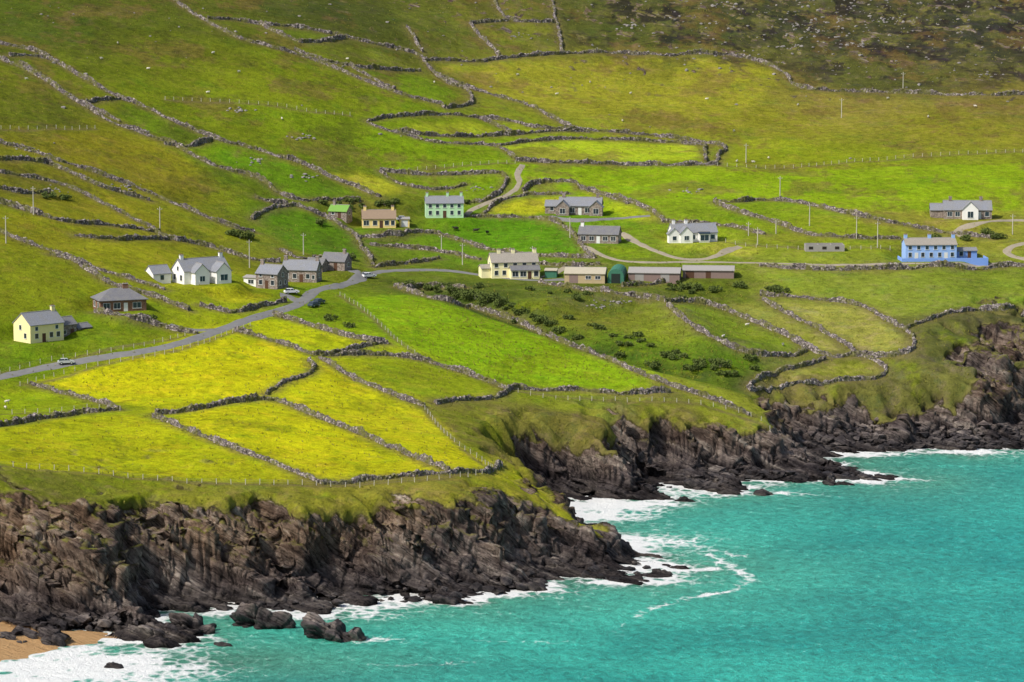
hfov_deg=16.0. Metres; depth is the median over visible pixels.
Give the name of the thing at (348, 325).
shrub
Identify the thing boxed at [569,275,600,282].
windows and doors
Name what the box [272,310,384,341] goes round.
stone wall
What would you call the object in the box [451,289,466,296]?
shrub
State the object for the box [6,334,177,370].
wire fence
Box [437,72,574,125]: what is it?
stone wall
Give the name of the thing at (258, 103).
wire fence
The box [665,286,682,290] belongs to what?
shrub
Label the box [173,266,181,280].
windows and doors
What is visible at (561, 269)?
driveway
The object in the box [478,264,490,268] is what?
roof
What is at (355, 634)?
sea rock
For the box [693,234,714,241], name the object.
windows and doors
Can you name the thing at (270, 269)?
roof
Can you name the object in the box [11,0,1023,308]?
field stones
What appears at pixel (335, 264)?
windows and doors
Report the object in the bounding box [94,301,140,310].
windows and doors
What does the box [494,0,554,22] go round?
stone wall
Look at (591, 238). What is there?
windows and doors
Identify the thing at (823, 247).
roofless concrete ruin
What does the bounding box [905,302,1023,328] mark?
stone wall
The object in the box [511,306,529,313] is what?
shrub
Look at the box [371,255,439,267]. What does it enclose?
stone wall
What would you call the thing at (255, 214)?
stone wall
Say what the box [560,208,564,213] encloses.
windows and doors
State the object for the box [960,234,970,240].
shrub
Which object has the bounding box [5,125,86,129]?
wire fence
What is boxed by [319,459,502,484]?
stone wall
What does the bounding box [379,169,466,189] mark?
stone wall
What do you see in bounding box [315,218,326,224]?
shrub
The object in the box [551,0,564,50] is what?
stone wall
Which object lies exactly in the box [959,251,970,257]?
windows and doors
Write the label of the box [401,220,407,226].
windows and doors
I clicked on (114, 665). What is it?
sea rock
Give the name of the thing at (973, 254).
walls
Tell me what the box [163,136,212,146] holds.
stone wall
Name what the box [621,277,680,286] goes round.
stone wall
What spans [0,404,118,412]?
wire fence
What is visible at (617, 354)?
shrub
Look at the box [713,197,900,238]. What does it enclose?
stone wall
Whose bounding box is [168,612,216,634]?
sea rock
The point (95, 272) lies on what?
stone wall
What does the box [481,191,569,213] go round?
stone wall
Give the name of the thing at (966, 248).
roof
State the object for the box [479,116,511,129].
stone wall
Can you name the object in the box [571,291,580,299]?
shrub
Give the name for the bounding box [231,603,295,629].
sea rock
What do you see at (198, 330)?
driveway
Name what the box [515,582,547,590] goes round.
sea rock
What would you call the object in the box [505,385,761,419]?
wire fence
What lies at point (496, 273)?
windows and doors
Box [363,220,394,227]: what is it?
windows and doors
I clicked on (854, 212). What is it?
stone wall
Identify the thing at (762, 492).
sea rock
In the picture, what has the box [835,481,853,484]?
sea rock
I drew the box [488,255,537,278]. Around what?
walls
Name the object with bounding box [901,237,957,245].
roof
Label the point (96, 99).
stone wall
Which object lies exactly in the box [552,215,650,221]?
driveway
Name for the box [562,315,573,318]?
shrub
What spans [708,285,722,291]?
shrub
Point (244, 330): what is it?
stone wall
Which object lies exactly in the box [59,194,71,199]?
shrub
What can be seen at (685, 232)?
white bungalow
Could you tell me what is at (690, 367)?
shrub
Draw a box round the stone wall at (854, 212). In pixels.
[717,195,993,238]
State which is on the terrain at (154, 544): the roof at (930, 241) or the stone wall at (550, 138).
the stone wall at (550, 138)
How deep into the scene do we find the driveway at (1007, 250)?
1038.19 m
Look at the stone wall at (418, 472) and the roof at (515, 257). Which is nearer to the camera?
the stone wall at (418, 472)
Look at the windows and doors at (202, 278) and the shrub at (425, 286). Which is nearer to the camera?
the windows and doors at (202, 278)
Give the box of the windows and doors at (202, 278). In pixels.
[200,276,205,281]
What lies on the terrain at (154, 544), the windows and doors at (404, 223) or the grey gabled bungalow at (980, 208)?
the grey gabled bungalow at (980, 208)
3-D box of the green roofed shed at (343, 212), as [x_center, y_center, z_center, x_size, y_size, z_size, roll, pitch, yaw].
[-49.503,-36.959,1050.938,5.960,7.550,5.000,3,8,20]
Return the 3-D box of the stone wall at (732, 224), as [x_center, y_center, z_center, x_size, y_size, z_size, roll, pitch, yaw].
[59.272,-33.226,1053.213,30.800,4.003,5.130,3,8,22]
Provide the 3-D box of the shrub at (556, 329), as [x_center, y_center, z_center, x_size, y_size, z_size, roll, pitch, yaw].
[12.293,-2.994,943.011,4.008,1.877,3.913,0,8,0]
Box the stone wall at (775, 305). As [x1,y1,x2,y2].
[761,296,856,350]
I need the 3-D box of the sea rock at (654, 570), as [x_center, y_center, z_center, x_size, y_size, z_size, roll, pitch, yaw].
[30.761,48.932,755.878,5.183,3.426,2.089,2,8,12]
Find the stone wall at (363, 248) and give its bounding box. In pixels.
[344,225,374,264]
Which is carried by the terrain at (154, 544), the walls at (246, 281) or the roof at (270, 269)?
the walls at (246, 281)
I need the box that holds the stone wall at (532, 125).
[368,110,727,163]
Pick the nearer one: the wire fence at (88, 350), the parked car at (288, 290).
the wire fence at (88, 350)
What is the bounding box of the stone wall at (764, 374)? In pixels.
[746,355,826,388]
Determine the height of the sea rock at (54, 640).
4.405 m
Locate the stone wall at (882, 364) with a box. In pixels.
[748,354,887,392]
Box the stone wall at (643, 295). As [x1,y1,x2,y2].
[538,278,665,300]
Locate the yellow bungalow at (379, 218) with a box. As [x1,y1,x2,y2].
[361,205,409,227]
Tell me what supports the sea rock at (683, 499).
in the sea
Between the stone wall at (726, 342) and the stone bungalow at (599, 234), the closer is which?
the stone wall at (726, 342)
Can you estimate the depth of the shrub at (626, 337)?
935.16 m
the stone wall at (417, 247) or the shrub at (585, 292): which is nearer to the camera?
the shrub at (585, 292)
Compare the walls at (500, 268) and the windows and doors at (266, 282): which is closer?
the windows and doors at (266, 282)
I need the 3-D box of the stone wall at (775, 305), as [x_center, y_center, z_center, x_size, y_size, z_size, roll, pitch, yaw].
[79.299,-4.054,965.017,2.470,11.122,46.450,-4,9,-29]
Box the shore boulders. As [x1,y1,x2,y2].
[0,416,1023,643]
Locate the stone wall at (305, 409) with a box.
[155,392,450,470]
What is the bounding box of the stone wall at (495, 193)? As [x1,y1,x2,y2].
[380,167,508,203]
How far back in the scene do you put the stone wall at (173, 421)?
775.48 m
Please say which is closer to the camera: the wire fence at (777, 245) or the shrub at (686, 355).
the shrub at (686, 355)
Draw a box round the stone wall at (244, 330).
[233,326,388,355]
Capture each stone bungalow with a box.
[544,192,603,215]
[577,221,621,243]
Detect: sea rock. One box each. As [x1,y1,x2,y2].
[15,625,37,638]
[40,634,66,646]
[104,662,123,668]
[138,622,176,639]
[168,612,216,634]
[214,641,232,646]
[229,602,254,624]
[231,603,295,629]
[300,612,345,641]
[341,627,366,641]
[432,594,457,604]
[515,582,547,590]
[608,576,631,582]
[651,568,672,574]
[674,496,695,501]
[683,479,718,489]
[753,489,773,495]
[822,475,835,485]
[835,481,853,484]
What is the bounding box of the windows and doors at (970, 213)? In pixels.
[967,211,973,217]
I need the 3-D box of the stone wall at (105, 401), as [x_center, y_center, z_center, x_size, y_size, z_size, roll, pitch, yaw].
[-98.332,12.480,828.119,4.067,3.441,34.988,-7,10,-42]
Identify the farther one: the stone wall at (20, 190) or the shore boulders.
the stone wall at (20, 190)
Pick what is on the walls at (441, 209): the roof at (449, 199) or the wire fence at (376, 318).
the roof at (449, 199)
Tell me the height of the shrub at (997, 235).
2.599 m
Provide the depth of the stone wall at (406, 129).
1145.80 m
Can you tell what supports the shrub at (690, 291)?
on the terrain at (154, 544)
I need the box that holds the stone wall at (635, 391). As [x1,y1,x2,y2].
[434,383,670,404]
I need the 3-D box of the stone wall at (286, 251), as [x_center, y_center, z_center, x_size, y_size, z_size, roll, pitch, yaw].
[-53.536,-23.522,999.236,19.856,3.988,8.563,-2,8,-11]
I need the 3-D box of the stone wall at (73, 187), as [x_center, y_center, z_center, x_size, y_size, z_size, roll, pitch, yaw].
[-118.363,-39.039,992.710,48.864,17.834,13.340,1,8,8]
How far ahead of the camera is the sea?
718.69 m
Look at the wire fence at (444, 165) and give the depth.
1102.02 m
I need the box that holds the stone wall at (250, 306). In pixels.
[199,296,286,312]
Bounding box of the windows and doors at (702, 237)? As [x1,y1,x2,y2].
[700,235,708,240]
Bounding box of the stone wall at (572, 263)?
[538,260,599,266]
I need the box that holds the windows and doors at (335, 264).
[328,262,348,270]
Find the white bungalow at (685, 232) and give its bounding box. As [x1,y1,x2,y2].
[666,218,717,242]
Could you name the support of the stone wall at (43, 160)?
on the terrain at (154, 544)
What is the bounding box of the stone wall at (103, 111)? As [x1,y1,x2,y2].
[19,60,120,121]
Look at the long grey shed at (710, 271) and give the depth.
999.99 m
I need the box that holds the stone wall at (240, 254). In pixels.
[219,245,280,262]
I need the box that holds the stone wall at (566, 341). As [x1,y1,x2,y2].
[393,282,749,415]
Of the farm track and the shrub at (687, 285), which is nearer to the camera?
the shrub at (687, 285)
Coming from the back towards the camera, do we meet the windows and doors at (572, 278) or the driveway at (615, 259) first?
the driveway at (615, 259)
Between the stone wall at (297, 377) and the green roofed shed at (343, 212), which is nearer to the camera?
the stone wall at (297, 377)
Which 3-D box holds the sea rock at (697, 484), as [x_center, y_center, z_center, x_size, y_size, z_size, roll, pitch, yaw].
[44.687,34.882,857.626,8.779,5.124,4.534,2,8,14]
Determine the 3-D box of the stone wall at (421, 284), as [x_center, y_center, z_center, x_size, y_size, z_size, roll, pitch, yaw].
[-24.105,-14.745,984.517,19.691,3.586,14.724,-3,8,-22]
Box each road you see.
[0,270,366,379]
[360,269,563,280]
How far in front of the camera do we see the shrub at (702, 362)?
921.40 m
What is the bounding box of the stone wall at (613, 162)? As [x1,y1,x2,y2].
[516,156,717,165]
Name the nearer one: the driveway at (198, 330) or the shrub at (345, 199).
the driveway at (198, 330)
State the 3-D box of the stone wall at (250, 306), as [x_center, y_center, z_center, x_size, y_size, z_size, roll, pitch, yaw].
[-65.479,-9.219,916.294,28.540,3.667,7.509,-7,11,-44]
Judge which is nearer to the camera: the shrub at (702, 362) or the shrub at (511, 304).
the shrub at (702, 362)
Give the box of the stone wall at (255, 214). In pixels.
[250,201,344,227]
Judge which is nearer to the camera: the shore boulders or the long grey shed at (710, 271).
the shore boulders
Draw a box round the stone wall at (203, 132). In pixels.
[8,52,381,196]
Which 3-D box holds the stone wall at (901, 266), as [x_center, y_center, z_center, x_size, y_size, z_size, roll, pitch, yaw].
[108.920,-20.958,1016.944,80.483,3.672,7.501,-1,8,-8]
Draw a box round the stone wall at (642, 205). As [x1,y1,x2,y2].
[579,184,663,221]
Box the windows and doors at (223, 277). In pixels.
[220,274,227,280]
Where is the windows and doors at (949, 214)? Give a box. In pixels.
[947,212,989,218]
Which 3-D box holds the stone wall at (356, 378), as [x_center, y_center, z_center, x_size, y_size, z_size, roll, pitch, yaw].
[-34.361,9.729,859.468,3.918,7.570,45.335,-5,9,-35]
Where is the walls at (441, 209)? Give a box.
[425,204,463,217]
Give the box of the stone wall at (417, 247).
[369,242,481,259]
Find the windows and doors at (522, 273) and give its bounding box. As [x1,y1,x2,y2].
[512,271,538,278]
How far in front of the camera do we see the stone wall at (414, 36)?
1227.63 m
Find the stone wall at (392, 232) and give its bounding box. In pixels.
[359,228,594,258]
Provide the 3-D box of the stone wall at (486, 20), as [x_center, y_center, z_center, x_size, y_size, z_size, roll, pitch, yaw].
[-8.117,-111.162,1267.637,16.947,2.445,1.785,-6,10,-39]
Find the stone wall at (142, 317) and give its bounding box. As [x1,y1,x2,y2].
[93,307,197,333]
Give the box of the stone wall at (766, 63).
[425,48,1023,95]
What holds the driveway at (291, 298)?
on the terrain at (154, 544)
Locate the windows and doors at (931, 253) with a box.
[908,245,954,257]
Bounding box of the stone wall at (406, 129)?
[400,126,589,137]
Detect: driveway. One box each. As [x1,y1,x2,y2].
[170,324,219,331]
[280,293,302,301]
[542,267,564,276]
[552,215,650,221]
[580,245,993,266]
[621,232,742,260]
[953,219,1023,236]
[1003,242,1023,259]
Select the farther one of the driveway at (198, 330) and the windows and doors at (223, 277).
the windows and doors at (223, 277)
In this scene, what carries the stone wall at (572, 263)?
on the terrain at (154, 544)
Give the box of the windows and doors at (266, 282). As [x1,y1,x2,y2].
[258,272,285,288]
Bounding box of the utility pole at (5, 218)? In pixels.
[3,216,7,242]
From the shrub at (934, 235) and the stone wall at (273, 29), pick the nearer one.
the shrub at (934, 235)
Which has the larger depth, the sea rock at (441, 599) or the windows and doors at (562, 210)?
the windows and doors at (562, 210)
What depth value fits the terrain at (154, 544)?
971.98 m
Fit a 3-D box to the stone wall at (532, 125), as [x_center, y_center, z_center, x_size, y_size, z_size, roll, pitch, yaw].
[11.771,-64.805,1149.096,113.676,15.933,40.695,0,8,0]
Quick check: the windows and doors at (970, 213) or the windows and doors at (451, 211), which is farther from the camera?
the windows and doors at (970, 213)
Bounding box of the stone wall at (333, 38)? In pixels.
[299,34,345,42]
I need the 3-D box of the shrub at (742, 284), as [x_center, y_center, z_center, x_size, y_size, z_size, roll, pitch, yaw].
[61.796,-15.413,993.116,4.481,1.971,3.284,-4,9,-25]
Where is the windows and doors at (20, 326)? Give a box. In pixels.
[19,324,60,341]
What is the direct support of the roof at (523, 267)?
on the walls at (511, 277)
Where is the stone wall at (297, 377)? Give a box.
[265,356,316,394]
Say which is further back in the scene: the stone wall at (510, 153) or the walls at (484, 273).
the stone wall at (510, 153)
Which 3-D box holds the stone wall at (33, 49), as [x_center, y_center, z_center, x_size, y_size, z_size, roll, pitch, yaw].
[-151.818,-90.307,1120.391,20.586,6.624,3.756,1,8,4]
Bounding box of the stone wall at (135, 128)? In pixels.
[0,55,360,201]
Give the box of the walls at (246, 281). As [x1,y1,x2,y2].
[244,278,255,286]
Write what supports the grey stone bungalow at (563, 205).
on the terrain at (154, 544)
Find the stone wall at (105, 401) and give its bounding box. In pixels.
[29,381,120,407]
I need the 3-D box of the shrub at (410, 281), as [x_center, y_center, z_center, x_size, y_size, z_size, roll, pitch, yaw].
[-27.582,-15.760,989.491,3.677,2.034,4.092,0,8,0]
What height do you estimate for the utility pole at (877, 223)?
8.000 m
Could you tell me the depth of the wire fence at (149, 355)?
863.34 m
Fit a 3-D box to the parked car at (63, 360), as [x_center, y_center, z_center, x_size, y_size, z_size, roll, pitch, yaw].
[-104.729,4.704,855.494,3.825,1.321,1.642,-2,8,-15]
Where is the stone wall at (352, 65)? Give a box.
[349,62,395,88]
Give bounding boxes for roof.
[243,274,255,277]
[255,263,288,274]
[282,259,322,270]
[424,195,463,203]
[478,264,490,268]
[487,252,538,262]
[509,265,540,270]
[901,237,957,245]
[957,247,977,250]
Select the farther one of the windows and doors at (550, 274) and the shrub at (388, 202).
the shrub at (388, 202)
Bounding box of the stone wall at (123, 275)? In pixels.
[49,251,165,289]
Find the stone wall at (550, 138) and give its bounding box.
[499,136,702,145]
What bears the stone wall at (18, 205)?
on the terrain at (154, 544)
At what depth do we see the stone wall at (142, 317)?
886.07 m
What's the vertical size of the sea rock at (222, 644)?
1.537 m
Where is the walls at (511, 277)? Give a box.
[509,269,539,278]
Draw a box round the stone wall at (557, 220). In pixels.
[464,213,595,257]
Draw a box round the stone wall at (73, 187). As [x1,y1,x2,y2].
[0,169,160,230]
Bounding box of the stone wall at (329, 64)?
[175,0,445,107]
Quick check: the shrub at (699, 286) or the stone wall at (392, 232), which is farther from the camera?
the stone wall at (392, 232)
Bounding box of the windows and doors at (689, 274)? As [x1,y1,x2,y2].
[686,271,710,277]
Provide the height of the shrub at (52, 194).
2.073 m
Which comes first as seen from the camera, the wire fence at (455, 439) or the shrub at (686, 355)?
the wire fence at (455, 439)
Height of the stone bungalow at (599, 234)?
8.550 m
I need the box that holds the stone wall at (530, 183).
[521,177,629,203]
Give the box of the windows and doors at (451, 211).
[428,204,460,217]
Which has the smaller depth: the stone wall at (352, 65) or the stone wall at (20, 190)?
the stone wall at (20, 190)
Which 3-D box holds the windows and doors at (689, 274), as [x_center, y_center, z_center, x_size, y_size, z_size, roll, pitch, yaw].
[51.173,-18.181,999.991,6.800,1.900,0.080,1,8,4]
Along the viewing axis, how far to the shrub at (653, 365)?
920.54 m
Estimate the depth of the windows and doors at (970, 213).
1069.62 m
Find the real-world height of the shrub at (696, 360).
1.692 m
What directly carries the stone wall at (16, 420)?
on the terrain at (154, 544)
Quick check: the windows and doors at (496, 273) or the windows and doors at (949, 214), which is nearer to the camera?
the windows and doors at (496, 273)
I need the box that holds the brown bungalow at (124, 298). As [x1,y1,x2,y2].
[90,282,148,311]
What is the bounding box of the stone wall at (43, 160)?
[0,155,149,200]
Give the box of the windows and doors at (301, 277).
[288,266,319,281]
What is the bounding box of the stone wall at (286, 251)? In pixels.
[280,248,321,258]
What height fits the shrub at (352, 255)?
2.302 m
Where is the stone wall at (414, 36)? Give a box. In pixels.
[406,24,423,51]
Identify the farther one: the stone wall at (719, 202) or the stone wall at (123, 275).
the stone wall at (719, 202)
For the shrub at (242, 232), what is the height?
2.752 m
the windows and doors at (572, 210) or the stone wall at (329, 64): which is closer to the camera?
the windows and doors at (572, 210)
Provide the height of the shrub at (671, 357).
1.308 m
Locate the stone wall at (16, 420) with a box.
[0,406,121,426]
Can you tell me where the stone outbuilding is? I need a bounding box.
[307,248,351,271]
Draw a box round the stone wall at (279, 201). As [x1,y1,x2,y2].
[255,194,287,203]
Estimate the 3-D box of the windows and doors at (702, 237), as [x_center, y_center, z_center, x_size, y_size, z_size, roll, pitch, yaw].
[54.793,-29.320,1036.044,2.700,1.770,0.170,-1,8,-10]
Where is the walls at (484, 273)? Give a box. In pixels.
[479,266,490,277]
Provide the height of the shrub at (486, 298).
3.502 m
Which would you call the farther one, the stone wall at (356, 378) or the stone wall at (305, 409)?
the stone wall at (356, 378)
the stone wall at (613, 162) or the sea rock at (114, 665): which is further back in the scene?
the stone wall at (613, 162)
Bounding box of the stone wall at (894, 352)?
[760,289,916,357]
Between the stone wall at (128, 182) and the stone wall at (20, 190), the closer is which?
the stone wall at (20, 190)
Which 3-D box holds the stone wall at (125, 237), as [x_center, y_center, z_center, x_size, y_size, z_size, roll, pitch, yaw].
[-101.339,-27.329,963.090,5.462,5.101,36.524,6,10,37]
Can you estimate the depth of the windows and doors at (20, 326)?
867.05 m
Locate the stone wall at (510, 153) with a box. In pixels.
[366,120,516,158]
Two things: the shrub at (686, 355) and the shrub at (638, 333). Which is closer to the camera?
the shrub at (686, 355)
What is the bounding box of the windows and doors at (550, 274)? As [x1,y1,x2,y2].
[547,271,553,277]
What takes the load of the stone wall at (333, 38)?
on the terrain at (154, 544)
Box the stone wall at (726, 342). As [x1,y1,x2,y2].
[664,296,807,357]
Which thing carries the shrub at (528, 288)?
on the terrain at (154, 544)
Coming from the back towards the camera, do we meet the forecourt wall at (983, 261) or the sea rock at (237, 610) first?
the forecourt wall at (983, 261)
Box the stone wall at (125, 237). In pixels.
[75,233,169,240]
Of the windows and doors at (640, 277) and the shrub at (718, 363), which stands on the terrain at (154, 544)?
the shrub at (718, 363)
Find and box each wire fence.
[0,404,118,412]
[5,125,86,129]
[5,461,487,487]
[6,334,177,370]
[22,322,247,383]
[169,96,342,114]
[342,295,414,350]
[411,160,491,170]
[424,405,492,466]
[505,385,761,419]
[717,149,1022,168]
[720,238,885,248]
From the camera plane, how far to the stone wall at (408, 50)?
1203.78 m
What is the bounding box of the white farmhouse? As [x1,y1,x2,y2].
[145,251,231,284]
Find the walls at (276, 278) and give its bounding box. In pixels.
[256,267,287,288]
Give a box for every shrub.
[41,191,56,197]
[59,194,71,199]
[225,229,237,235]
[229,229,252,238]
[241,232,254,239]
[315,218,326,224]
[317,199,328,203]
[323,313,338,320]
[341,197,352,202]
[342,321,355,327]
[349,252,355,258]
[379,199,394,205]
[390,197,399,204]
[405,279,416,284]
[422,283,440,289]
[444,284,458,292]
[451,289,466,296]
[460,288,485,299]
[472,282,483,288]
[474,291,499,302]
[476,301,485,305]
[493,295,508,305]
[507,302,515,306]
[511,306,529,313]
[525,286,533,290]
[529,313,538,317]
[532,315,546,322]
[543,319,557,324]
[552,326,565,332]
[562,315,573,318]
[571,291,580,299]
[571,334,583,339]
[581,290,593,294]
[592,324,606,329]
[613,350,625,357]
[623,334,635,338]
[624,341,632,345]
[632,331,643,335]
[636,338,646,341]
[643,359,660,367]
[661,351,675,357]
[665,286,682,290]
[666,355,679,359]
[676,352,688,357]
[679,282,692,288]
[682,364,700,369]
[688,289,695,293]
[692,358,705,362]
[693,282,702,289]
[693,360,705,366]
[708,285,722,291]
[708,358,717,362]
[709,359,732,367]
[715,370,732,374]
[732,281,746,287]
[743,353,756,360]
[749,365,759,369]
[772,286,789,292]
[931,233,941,236]
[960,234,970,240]
[980,227,993,234]
[989,231,1007,238]
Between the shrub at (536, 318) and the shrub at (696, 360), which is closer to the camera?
the shrub at (696, 360)
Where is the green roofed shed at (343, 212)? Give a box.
[328,201,352,222]
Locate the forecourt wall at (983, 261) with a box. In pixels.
[897,255,987,265]
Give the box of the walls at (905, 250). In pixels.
[902,239,956,257]
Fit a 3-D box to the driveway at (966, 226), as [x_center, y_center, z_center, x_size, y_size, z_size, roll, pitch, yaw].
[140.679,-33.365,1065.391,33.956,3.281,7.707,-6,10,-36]
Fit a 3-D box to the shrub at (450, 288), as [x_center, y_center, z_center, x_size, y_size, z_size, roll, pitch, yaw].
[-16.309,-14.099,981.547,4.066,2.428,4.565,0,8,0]
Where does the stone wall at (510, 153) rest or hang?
on the terrain at (154, 544)
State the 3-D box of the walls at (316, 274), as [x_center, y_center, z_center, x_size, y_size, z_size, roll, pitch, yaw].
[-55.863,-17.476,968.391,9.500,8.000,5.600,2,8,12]
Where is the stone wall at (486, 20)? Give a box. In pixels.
[469,18,507,23]
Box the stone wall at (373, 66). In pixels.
[294,47,420,71]
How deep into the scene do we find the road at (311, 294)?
881.59 m
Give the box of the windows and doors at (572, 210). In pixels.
[570,208,588,214]
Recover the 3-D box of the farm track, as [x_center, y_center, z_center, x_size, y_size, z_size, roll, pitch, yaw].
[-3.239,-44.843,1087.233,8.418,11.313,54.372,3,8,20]
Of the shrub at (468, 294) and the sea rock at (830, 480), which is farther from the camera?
the shrub at (468, 294)
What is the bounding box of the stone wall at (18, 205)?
[0,197,218,249]
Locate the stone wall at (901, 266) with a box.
[759,259,1023,270]
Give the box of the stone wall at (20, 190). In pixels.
[0,185,50,193]
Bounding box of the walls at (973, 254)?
[957,251,976,257]
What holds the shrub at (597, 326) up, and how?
on the terrain at (154, 544)
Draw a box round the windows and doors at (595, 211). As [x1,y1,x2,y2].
[593,209,598,213]
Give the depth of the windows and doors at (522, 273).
997.72 m
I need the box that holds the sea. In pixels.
[0,448,1023,681]
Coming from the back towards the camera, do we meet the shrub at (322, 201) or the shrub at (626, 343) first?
the shrub at (322, 201)
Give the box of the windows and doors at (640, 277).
[635,274,668,281]
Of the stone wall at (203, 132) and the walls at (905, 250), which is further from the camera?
the stone wall at (203, 132)
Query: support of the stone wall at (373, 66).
on the terrain at (154, 544)
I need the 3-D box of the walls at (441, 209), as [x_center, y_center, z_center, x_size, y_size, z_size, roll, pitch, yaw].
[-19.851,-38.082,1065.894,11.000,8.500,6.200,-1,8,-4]
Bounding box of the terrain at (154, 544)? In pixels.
[0,0,1023,661]
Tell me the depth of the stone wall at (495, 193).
1094.79 m
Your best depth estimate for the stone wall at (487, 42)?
1245.05 m
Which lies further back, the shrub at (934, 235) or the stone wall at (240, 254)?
the shrub at (934, 235)
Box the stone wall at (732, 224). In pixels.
[664,218,765,234]
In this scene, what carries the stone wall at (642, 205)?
on the terrain at (154, 544)
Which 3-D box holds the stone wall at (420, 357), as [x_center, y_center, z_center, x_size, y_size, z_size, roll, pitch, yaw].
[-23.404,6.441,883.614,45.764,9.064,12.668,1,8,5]
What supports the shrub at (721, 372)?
on the terrain at (154, 544)
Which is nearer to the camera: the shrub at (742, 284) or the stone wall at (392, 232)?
the shrub at (742, 284)
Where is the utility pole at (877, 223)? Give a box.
[876,221,879,247]
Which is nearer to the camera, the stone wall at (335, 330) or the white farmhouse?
the stone wall at (335, 330)
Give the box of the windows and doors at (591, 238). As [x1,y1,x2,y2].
[581,236,619,242]
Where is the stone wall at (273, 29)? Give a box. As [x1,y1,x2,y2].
[260,20,299,42]
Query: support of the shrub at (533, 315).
on the terrain at (154, 544)
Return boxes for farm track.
[464,164,524,217]
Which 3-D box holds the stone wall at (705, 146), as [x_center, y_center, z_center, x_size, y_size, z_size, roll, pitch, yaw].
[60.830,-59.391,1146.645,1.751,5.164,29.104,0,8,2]
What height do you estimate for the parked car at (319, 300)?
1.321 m
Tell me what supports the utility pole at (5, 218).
on the terrain at (154, 544)
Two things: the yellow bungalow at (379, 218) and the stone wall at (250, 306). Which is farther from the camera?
the yellow bungalow at (379, 218)
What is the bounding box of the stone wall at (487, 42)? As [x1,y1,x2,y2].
[469,21,500,55]
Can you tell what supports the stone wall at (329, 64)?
on the terrain at (154, 544)
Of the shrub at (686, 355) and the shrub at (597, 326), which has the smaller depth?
the shrub at (686, 355)
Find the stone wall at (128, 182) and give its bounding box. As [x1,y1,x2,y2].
[0,138,254,232]
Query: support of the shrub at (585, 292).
on the terrain at (154, 544)
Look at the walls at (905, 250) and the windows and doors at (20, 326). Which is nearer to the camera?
the windows and doors at (20, 326)
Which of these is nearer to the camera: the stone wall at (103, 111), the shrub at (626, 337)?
the shrub at (626, 337)
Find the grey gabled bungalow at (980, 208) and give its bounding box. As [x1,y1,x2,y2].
[929,196,992,219]
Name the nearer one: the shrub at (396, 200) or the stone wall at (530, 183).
the shrub at (396, 200)
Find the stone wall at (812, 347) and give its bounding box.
[713,301,860,357]
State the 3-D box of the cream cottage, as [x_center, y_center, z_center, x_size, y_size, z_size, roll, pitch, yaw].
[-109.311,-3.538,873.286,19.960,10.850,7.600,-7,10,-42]
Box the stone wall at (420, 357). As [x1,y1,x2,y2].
[319,349,505,388]
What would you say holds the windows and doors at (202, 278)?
in the white farmhouse
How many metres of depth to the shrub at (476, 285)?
981.27 m
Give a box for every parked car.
[57,358,74,363]
[284,288,298,293]
[307,301,320,306]
[313,298,325,302]
[362,272,376,277]
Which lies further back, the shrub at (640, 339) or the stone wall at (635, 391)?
the shrub at (640, 339)
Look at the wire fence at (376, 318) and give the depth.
917.86 m
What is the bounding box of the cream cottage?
[12,304,92,343]
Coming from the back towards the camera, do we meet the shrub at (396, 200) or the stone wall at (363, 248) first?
the shrub at (396, 200)
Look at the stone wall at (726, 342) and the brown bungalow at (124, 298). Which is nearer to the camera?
the brown bungalow at (124, 298)
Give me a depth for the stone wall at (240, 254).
983.52 m
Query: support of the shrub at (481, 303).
on the terrain at (154, 544)
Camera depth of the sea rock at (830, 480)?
863.16 m
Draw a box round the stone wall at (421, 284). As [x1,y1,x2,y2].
[402,281,465,288]
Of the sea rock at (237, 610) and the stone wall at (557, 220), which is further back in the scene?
the stone wall at (557, 220)
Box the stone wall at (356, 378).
[318,355,425,406]
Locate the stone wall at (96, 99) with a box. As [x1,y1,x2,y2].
[85,96,120,102]
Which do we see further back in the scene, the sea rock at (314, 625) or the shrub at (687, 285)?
the shrub at (687, 285)
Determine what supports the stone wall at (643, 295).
on the terrain at (154, 544)
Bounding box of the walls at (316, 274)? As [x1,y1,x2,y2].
[288,262,321,282]
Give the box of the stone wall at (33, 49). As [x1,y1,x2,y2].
[0,40,50,55]
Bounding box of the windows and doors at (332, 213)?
[331,211,349,217]
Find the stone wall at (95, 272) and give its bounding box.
[0,228,190,310]
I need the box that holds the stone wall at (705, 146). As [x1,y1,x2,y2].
[702,141,707,161]
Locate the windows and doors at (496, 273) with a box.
[489,261,535,275]
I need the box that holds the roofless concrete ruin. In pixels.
[804,243,844,251]
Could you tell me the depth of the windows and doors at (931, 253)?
1026.60 m
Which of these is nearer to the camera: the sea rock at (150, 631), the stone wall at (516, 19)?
the sea rock at (150, 631)
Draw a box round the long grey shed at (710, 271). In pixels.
[682,265,734,278]
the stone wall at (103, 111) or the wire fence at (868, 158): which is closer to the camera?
the stone wall at (103, 111)
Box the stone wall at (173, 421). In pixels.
[152,413,318,482]
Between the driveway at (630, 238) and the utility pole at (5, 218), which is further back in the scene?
the driveway at (630, 238)
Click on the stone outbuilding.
(336, 261)
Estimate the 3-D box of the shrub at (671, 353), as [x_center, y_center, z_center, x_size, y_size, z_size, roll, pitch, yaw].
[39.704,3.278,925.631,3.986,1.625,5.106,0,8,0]
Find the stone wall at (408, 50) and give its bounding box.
[207,15,473,108]

